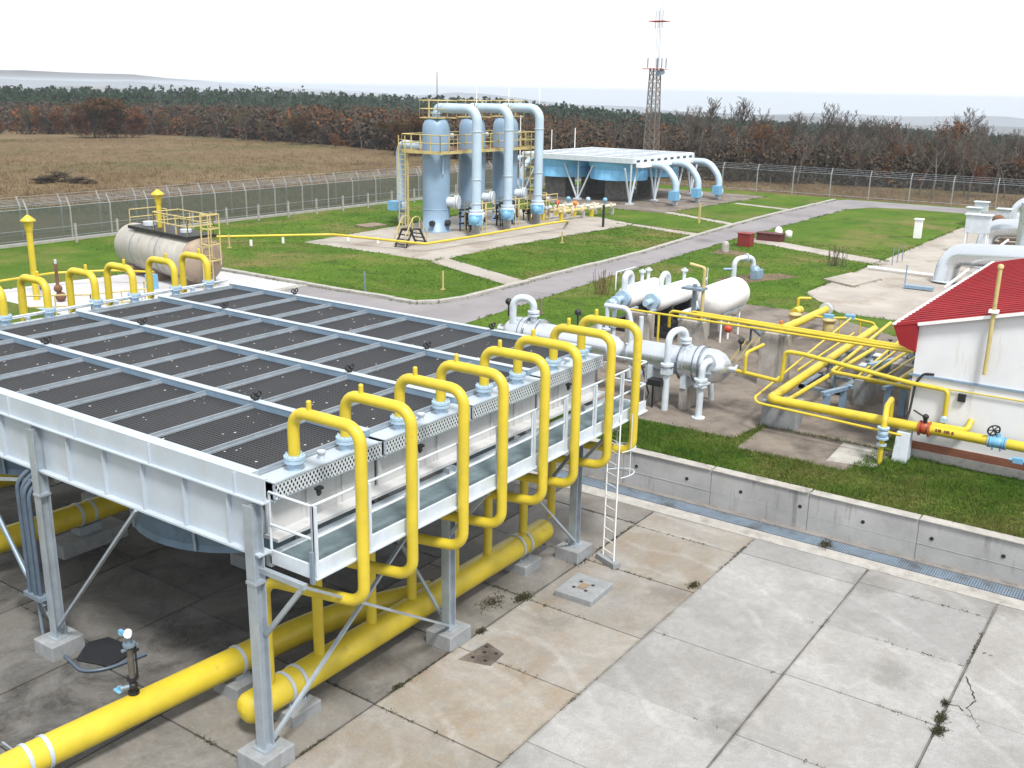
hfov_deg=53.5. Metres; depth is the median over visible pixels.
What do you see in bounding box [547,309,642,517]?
pipe loop
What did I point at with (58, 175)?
bush
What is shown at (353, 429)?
pipe loop
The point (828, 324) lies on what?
valve barrel
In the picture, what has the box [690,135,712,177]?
bare tree
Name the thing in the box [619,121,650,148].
bare tree
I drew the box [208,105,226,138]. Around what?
bare tree
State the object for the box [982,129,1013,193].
bare tree
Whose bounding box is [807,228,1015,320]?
duct apron
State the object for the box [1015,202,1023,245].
silver stack
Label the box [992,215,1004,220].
pump set
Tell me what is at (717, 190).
arch pipe
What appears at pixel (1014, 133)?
bare tree
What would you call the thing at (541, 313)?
marker post
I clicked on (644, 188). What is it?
concrete block
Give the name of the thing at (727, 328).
reducing valves
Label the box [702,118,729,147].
bare tree
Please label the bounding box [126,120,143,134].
bush
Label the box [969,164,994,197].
oak tree
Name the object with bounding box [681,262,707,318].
vent pole
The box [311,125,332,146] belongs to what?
bush
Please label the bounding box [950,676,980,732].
slab crack
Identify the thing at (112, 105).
oak tree
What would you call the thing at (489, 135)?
oak tree
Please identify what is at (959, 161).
bare tree
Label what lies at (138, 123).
oak tree
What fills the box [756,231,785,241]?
hose chest
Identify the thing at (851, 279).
apron slab
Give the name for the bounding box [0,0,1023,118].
sky
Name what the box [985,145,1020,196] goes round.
bare tree
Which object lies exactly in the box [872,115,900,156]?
bare tree
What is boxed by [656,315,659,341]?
drop pipe
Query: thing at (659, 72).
radio tower
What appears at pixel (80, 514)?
feed pipe
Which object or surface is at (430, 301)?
kerb
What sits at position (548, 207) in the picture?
valve rack
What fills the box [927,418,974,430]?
gas pipe
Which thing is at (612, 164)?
fan cooler
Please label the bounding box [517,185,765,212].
fan cooler pad
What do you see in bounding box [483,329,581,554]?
pipe loop
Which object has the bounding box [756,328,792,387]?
concrete pillar
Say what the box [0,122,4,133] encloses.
bush
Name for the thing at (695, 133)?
bare tree
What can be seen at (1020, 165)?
oak tree
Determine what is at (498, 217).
valve rack
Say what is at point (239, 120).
bare tree
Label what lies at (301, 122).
oak tree
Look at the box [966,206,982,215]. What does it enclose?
cabinet
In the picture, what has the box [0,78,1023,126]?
hills
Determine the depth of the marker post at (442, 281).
52.95 m
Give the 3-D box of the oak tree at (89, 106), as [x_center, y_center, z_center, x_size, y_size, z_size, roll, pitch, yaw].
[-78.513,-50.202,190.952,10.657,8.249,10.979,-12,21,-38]
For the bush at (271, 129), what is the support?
on the terrain at (202, 148)
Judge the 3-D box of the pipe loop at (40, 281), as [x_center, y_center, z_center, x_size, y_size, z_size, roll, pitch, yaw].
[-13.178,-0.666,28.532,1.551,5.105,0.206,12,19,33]
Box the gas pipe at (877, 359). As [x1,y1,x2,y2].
[858,341,898,375]
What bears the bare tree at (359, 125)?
on the terrain at (202, 148)
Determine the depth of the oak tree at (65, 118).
208.17 m
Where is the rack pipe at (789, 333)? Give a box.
[629,308,913,352]
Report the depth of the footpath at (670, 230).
78.52 m
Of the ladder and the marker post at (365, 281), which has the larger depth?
the marker post at (365, 281)
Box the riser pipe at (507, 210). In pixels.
[471,72,514,229]
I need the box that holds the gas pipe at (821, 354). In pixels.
[797,332,854,370]
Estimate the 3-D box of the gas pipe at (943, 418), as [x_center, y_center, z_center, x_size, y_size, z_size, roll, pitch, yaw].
[9.737,-0.093,30.579,6.562,1.463,0.388,13,20,36]
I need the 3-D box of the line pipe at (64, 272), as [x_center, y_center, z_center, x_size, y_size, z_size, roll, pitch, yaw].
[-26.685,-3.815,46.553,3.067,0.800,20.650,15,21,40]
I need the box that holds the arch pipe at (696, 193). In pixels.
[672,159,702,201]
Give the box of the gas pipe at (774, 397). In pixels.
[767,325,1023,452]
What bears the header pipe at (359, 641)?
on the pipe support at (308, 707)
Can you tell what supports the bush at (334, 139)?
on the terrain at (202, 148)
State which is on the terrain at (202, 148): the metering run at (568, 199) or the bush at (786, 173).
the bush at (786, 173)
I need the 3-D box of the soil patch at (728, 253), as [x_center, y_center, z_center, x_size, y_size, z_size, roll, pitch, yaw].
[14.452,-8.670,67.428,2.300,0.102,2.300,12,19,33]
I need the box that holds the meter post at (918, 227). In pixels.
[913,218,924,238]
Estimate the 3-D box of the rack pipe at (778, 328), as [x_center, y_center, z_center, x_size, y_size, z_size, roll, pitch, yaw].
[9.645,-1.679,36.386,9.328,0.729,0.213,13,20,37]
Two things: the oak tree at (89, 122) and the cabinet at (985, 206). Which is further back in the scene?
the oak tree at (89, 122)
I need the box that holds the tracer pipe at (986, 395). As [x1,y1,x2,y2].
[947,388,1023,401]
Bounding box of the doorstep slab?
[826,442,891,465]
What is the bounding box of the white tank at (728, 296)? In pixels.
[698,277,749,341]
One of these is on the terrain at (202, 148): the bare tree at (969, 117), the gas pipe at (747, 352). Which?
the bare tree at (969, 117)
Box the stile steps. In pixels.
[394,215,426,247]
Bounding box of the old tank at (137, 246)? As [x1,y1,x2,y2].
[114,207,222,288]
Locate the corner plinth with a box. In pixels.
[760,395,803,430]
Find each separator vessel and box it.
[419,100,460,232]
[457,100,495,226]
[490,100,526,221]
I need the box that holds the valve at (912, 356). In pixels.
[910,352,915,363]
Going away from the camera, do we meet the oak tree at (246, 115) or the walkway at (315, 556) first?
the walkway at (315, 556)
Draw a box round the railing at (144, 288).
[18,280,146,318]
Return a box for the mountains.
[0,70,403,95]
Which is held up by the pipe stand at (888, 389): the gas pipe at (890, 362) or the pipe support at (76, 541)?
the gas pipe at (890, 362)
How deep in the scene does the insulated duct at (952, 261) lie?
56.12 m
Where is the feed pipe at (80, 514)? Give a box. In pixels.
[0,496,128,552]
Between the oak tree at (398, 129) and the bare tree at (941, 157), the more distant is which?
the oak tree at (398, 129)
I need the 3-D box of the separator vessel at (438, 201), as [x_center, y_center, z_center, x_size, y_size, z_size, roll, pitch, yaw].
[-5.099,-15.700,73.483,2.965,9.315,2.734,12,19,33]
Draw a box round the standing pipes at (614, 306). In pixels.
[602,301,643,382]
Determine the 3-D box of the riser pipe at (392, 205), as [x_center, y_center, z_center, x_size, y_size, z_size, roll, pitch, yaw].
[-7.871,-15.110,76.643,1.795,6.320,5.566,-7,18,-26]
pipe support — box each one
[55,516,127,559]
[213,669,252,701]
[273,693,320,728]
[503,552,541,576]
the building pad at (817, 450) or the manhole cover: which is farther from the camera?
the building pad at (817, 450)
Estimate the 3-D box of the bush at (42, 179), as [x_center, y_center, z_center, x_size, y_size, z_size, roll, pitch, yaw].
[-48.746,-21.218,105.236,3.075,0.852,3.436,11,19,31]
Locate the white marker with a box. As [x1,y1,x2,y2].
[721,241,728,251]
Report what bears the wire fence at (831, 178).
on the terrain at (202, 148)
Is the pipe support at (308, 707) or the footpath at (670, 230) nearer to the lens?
the pipe support at (308, 707)
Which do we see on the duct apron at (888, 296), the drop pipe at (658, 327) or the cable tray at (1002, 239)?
the cable tray at (1002, 239)
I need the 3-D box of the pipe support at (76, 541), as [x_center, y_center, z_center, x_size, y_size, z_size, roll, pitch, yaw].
[-10.653,3.768,25.534,0.700,0.590,1.800,12,19,33]
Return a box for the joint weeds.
[17,483,992,767]
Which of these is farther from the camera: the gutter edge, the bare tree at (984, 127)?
the bare tree at (984, 127)
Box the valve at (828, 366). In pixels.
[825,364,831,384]
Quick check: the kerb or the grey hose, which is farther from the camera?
the kerb
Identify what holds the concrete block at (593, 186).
on the fan cooler pad at (662, 204)
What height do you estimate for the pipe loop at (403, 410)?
5.405 m
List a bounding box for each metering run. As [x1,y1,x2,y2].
[541,200,568,220]
[553,196,578,215]
[557,201,586,220]
[571,197,598,216]
[588,198,615,216]
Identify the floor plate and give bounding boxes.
[458,643,503,665]
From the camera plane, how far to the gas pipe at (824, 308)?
44.13 m
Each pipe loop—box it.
[0,286,7,315]
[17,271,51,320]
[65,264,99,313]
[103,259,137,305]
[145,253,178,298]
[179,249,211,292]
[266,400,369,684]
[312,384,417,654]
[366,366,469,623]
[406,353,508,599]
[456,340,550,574]
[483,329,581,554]
[519,318,615,533]
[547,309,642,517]
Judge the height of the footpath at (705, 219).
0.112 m
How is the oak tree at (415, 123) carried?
on the terrain at (202, 148)
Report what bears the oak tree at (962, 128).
on the terrain at (202, 148)
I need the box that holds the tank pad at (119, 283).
[3,271,297,313]
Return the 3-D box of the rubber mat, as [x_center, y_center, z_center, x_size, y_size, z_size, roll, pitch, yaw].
[-8.346,5.467,20.719,1.104,0.046,0.923,9,18,26]
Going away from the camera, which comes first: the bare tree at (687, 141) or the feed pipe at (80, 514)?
the feed pipe at (80, 514)
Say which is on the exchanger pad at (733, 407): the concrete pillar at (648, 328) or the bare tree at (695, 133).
the concrete pillar at (648, 328)
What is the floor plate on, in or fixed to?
on the yard slabs at (738, 629)
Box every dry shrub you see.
[586,269,619,295]
[826,245,850,268]
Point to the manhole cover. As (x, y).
(584, 589)
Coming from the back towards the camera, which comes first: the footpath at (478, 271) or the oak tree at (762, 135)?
the oak tree at (762, 135)
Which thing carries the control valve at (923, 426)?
attached to the gas pipe at (774, 397)
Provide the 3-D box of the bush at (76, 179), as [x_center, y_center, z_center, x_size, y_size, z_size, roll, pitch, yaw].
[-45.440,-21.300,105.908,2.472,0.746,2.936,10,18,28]
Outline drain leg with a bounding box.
[876,396,894,463]
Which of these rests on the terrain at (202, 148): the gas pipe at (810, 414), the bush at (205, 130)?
the bush at (205, 130)
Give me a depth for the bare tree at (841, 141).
125.16 m
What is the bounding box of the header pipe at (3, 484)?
[0,474,25,488]
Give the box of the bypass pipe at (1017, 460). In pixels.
[1009,457,1023,464]
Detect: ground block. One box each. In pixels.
[852,364,887,404]
[890,353,914,379]
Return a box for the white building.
[892,258,1023,479]
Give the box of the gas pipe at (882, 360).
[866,351,895,373]
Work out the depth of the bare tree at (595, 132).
138.71 m
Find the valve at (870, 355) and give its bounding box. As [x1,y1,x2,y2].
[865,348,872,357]
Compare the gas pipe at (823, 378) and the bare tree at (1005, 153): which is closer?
the gas pipe at (823, 378)
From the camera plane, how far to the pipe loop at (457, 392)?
18.80 m
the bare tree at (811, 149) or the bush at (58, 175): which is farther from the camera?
the bare tree at (811, 149)
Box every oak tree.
[18,105,35,134]
[31,107,51,133]
[45,107,66,134]
[63,111,71,132]
[64,94,123,137]
[64,109,90,137]
[71,109,104,134]
[82,95,130,137]
[95,106,135,137]
[118,107,148,137]
[157,112,173,135]
[226,104,252,140]
[255,119,266,141]
[283,111,296,143]
[286,114,311,144]
[374,118,411,153]
[396,110,427,155]
[486,124,492,143]
[748,121,793,181]
[872,121,918,162]
[915,118,958,176]
[928,119,978,189]
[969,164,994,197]
[1005,148,1023,187]
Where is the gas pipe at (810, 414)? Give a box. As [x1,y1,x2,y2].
[754,317,901,436]
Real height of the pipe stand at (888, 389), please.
1.200 m
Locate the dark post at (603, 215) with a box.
[602,205,604,226]
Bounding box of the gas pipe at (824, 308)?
[773,303,832,331]
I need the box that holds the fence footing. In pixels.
[0,179,580,248]
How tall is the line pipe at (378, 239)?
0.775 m
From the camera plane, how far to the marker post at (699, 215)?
82.21 m
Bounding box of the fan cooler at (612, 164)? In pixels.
[517,147,697,204]
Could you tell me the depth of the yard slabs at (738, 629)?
20.69 m
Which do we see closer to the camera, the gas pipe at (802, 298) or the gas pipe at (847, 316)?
the gas pipe at (847, 316)
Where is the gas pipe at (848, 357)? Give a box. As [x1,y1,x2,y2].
[830,321,910,389]
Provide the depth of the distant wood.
606.81 m
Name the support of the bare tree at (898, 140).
on the terrain at (202, 148)
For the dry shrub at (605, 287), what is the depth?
52.69 m
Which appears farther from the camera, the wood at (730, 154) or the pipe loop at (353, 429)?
the wood at (730, 154)
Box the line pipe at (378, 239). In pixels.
[212,220,568,245]
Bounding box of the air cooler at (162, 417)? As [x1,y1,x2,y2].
[0,279,604,767]
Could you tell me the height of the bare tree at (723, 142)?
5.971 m
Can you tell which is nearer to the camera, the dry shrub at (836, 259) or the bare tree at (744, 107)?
the dry shrub at (836, 259)
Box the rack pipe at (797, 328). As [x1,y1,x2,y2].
[695,312,902,346]
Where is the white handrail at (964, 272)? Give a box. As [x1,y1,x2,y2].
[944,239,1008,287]
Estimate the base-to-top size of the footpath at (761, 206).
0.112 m
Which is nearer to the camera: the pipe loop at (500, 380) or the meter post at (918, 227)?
the pipe loop at (500, 380)
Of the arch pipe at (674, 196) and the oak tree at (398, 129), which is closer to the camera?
the arch pipe at (674, 196)
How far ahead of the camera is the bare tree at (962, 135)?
127.64 m
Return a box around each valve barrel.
[789,312,801,332]
[822,318,836,340]
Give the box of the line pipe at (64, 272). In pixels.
[0,269,153,289]
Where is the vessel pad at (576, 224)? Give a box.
[306,209,626,260]
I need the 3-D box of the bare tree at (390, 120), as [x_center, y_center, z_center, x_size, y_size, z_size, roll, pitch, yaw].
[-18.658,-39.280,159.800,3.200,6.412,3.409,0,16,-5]
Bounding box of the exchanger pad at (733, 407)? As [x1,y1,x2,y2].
[581,297,910,447]
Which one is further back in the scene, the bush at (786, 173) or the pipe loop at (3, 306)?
the bush at (786, 173)
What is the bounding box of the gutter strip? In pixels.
[556,466,1023,591]
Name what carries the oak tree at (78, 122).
on the terrain at (202, 148)
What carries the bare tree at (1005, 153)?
on the terrain at (202, 148)
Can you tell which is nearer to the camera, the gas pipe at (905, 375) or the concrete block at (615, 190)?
the gas pipe at (905, 375)
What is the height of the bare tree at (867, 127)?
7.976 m
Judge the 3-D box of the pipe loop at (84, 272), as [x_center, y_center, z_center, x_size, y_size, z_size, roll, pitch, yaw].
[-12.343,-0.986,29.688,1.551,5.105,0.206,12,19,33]
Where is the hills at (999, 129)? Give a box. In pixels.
[19,86,1023,136]
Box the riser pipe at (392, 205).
[387,140,421,221]
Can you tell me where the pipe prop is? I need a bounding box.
[891,429,912,462]
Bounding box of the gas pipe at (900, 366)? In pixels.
[888,356,914,374]
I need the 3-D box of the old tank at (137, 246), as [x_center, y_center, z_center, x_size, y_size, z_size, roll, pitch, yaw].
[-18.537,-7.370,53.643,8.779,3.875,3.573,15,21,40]
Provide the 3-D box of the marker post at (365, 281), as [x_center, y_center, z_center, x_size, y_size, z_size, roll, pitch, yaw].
[-7.509,-5.158,51.816,0.200,1.150,0.200,12,19,33]
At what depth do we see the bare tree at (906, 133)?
130.32 m
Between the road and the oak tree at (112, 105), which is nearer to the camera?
the road
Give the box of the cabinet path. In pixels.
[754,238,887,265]
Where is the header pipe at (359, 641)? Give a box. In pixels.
[236,519,553,723]
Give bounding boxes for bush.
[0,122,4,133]
[30,175,55,182]
[40,170,71,181]
[67,176,86,182]
[78,179,98,183]
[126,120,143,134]
[200,125,209,137]
[262,119,280,142]
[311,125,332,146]
[330,134,341,147]
[367,133,380,147]
[725,162,739,182]
[775,163,797,181]
[816,153,838,177]
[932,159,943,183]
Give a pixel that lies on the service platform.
(457, 150)
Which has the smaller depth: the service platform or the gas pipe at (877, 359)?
the gas pipe at (877, 359)
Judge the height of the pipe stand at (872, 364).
1.050 m
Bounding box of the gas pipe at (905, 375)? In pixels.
[886,368,913,382]
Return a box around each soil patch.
[711,249,745,254]
[716,273,795,282]
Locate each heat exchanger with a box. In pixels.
[497,294,624,382]
[625,327,743,419]
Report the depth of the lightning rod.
83.04 m
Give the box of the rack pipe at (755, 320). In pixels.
[690,311,898,343]
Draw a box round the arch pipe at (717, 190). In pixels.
[693,158,722,198]
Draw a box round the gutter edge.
[529,471,1023,610]
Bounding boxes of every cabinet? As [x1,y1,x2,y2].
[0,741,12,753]
[737,232,755,246]
[963,213,994,243]
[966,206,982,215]
[973,201,990,213]
[996,208,1013,218]
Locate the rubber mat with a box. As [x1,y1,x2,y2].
[76,637,138,666]
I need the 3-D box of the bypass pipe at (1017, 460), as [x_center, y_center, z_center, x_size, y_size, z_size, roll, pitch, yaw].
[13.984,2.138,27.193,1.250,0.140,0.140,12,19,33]
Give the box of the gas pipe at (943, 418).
[736,350,949,423]
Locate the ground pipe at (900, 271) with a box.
[867,266,933,276]
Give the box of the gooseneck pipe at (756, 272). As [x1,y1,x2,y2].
[723,253,763,279]
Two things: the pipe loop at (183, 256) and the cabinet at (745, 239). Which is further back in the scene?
the cabinet at (745, 239)
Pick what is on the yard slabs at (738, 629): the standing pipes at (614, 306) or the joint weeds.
the joint weeds
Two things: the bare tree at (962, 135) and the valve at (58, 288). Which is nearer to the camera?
the valve at (58, 288)
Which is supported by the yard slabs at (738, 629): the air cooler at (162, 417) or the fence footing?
the air cooler at (162, 417)
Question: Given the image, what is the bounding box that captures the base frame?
[798,349,881,394]
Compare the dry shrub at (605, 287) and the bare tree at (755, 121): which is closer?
the dry shrub at (605, 287)
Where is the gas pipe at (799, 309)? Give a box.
[790,306,803,313]
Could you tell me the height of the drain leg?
1.704 m
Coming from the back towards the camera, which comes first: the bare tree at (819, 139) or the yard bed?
the bare tree at (819, 139)
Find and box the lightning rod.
[519,115,520,214]
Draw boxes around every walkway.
[12,285,202,319]
[259,355,647,636]
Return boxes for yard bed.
[1,512,1020,767]
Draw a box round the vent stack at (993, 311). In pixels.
[982,264,1003,374]
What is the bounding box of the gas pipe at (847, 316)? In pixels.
[814,313,875,339]
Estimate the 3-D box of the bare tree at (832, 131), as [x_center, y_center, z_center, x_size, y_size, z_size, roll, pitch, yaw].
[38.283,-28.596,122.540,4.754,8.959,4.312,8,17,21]
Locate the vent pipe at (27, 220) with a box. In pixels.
[20,215,39,299]
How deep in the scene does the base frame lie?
37.42 m
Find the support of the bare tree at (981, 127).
on the terrain at (202, 148)
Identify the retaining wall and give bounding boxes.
[514,425,1023,585]
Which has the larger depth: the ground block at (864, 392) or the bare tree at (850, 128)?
the bare tree at (850, 128)
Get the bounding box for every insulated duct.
[931,243,1023,284]
[976,219,1018,243]
[1010,198,1023,218]
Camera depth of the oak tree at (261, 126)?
188.60 m
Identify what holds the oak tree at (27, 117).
on the terrain at (202, 148)
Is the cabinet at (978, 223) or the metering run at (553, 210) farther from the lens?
the metering run at (553, 210)
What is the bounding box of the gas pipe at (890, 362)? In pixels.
[864,352,910,390]
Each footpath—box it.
[430,257,521,283]
[610,221,696,234]
[665,212,731,224]
[734,203,787,209]
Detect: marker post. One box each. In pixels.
[364,272,365,291]
[440,271,444,289]
[539,298,543,314]
[698,203,701,222]
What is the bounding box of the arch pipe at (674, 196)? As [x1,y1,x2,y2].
[649,161,680,204]
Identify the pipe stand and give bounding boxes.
[820,384,853,415]
[866,357,895,380]
[881,379,911,415]
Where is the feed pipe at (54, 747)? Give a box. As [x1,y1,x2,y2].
[0,580,430,767]
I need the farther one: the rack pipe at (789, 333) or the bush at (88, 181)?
the bush at (88, 181)
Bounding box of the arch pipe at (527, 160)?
[517,158,533,187]
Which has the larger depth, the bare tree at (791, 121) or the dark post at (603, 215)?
the bare tree at (791, 121)
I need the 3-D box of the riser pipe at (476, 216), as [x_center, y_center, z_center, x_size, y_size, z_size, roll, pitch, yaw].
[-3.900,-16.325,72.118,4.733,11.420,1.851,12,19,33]
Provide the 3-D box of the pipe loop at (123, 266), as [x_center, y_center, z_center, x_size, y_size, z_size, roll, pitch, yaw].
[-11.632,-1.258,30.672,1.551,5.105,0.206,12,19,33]
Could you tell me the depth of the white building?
28.66 m
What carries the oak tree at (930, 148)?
on the terrain at (202, 148)
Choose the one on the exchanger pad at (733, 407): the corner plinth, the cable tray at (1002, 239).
the corner plinth
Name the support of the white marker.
on the soil patch at (728, 253)
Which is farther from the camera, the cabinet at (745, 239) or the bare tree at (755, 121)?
the bare tree at (755, 121)
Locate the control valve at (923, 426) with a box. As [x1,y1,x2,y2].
[917,414,931,436]
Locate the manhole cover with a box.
[554,572,612,606]
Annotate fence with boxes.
[0,161,533,236]
[0,163,580,245]
[5,176,576,242]
[657,161,1023,208]
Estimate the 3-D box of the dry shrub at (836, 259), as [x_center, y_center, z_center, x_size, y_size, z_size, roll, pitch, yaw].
[20.245,-7.860,62.535,1.098,1.304,2.273,-7,18,-27]
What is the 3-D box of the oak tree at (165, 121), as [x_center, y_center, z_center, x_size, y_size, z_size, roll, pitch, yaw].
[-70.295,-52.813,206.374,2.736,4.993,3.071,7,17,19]
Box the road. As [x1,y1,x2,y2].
[284,200,996,323]
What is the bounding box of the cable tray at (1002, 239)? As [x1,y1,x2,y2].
[994,237,1015,244]
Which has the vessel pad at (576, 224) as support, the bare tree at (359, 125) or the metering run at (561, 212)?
the metering run at (561, 212)
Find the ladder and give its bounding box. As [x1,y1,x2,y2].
[595,408,635,569]
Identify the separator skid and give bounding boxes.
[604,266,716,338]
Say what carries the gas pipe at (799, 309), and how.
on the exchanger pad at (733, 407)
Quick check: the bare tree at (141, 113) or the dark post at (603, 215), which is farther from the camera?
the bare tree at (141, 113)
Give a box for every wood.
[0,84,1023,145]
[0,85,1014,137]
[0,98,467,158]
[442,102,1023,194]
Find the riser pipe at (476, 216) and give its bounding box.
[433,70,483,235]
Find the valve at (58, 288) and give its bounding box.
[54,259,66,301]
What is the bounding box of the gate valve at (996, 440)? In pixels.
[986,425,1007,450]
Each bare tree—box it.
[140,107,156,135]
[178,112,189,131]
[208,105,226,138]
[234,116,246,140]
[352,120,362,150]
[385,114,395,152]
[590,128,599,143]
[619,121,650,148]
[659,134,685,177]
[674,97,725,157]
[675,106,711,151]
[676,116,703,144]
[689,122,704,145]
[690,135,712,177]
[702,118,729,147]
[713,131,732,169]
[723,96,753,173]
[742,107,776,173]
[759,134,781,182]
[784,113,808,164]
[791,102,840,182]
[795,134,822,187]
[806,126,838,173]
[810,108,851,182]
[829,131,856,157]
[833,119,864,156]
[836,110,886,156]
[849,139,874,187]
[854,116,874,153]
[862,118,886,156]
[870,117,900,155]
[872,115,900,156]
[890,123,930,186]
[894,123,921,150]
[909,126,925,158]
[912,126,954,198]
[915,142,953,194]
[948,130,985,191]
[951,147,982,196]
[953,106,985,141]
[953,116,985,164]
[953,131,988,199]
[971,125,1012,159]
[972,118,990,162]
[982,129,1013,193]
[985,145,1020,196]
[1002,133,1023,159]
[1007,129,1023,159]
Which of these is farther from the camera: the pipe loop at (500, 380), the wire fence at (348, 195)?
the wire fence at (348, 195)
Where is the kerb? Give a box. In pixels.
[221,199,835,303]
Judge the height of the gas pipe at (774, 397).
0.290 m
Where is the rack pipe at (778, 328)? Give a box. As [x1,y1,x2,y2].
[667,310,908,349]
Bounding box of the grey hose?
[63,652,146,672]
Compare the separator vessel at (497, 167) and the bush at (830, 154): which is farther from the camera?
the bush at (830, 154)
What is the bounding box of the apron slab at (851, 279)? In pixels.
[823,272,879,286]
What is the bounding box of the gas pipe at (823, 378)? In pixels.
[788,347,875,398]
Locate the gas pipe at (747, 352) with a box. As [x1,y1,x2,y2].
[743,343,764,372]
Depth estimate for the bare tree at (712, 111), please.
126.24 m
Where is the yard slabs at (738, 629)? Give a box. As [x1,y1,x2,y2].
[0,473,1023,767]
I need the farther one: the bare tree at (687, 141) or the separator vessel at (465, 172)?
the bare tree at (687, 141)
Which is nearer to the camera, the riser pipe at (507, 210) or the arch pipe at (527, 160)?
the riser pipe at (507, 210)
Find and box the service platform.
[398,130,534,230]
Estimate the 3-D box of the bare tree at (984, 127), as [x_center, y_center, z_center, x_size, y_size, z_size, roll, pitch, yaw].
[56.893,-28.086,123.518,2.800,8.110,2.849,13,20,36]
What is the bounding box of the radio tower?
[642,1,669,150]
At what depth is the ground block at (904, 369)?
37.99 m
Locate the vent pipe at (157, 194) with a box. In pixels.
[151,189,163,227]
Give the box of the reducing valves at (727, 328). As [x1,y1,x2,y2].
[724,321,782,361]
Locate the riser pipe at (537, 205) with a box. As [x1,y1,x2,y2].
[502,73,544,223]
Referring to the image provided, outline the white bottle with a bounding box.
[775,227,791,238]
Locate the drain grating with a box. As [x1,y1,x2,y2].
[533,468,1023,600]
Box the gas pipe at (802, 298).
[796,297,811,306]
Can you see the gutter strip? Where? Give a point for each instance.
(959, 572)
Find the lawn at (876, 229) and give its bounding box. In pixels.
[0,181,1023,537]
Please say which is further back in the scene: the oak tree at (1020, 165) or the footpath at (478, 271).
the oak tree at (1020, 165)
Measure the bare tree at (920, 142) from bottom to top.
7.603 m
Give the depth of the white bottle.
74.47 m
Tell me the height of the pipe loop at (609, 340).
5.405 m
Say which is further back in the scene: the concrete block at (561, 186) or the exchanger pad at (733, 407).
the concrete block at (561, 186)
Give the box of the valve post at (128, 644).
[113,629,139,695]
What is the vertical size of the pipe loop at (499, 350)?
5.405 m
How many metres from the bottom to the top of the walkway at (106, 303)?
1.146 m
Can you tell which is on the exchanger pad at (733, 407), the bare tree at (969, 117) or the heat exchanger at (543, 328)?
the heat exchanger at (543, 328)
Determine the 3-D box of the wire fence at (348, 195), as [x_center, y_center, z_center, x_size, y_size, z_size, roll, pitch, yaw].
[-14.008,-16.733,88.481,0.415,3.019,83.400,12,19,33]
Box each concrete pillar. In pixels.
[623,306,656,359]
[677,315,709,345]
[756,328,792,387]
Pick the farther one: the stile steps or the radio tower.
the radio tower
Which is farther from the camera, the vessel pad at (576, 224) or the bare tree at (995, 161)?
the bare tree at (995, 161)
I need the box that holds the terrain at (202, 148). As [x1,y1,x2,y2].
[0,106,1023,244]
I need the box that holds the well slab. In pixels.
[355,222,386,227]
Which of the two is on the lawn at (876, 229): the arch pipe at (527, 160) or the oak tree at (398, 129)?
the arch pipe at (527, 160)
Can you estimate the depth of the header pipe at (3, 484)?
27.30 m
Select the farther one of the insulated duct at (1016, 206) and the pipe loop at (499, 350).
the insulated duct at (1016, 206)
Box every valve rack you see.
[459,201,494,231]
[493,196,527,225]
[522,192,557,220]
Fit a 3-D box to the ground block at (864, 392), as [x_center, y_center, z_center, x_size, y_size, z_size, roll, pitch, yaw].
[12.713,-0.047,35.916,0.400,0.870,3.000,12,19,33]
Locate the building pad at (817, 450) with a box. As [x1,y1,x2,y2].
[737,427,875,470]
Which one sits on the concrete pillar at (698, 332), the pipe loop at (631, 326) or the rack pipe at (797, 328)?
the rack pipe at (797, 328)
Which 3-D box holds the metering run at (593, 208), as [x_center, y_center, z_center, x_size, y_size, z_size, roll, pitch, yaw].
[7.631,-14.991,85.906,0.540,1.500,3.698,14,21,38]
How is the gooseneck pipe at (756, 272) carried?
on the soil patch at (769, 276)
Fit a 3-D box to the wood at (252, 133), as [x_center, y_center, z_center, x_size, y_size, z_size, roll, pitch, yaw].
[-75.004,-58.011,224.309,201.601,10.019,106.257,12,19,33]
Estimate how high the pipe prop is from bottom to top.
0.970 m
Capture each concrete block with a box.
[545,176,574,195]
[581,176,604,195]
[604,180,631,199]
[636,177,657,196]
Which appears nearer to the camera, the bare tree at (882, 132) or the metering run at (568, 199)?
the metering run at (568, 199)
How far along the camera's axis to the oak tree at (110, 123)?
192.88 m
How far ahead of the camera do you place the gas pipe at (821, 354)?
37.40 m

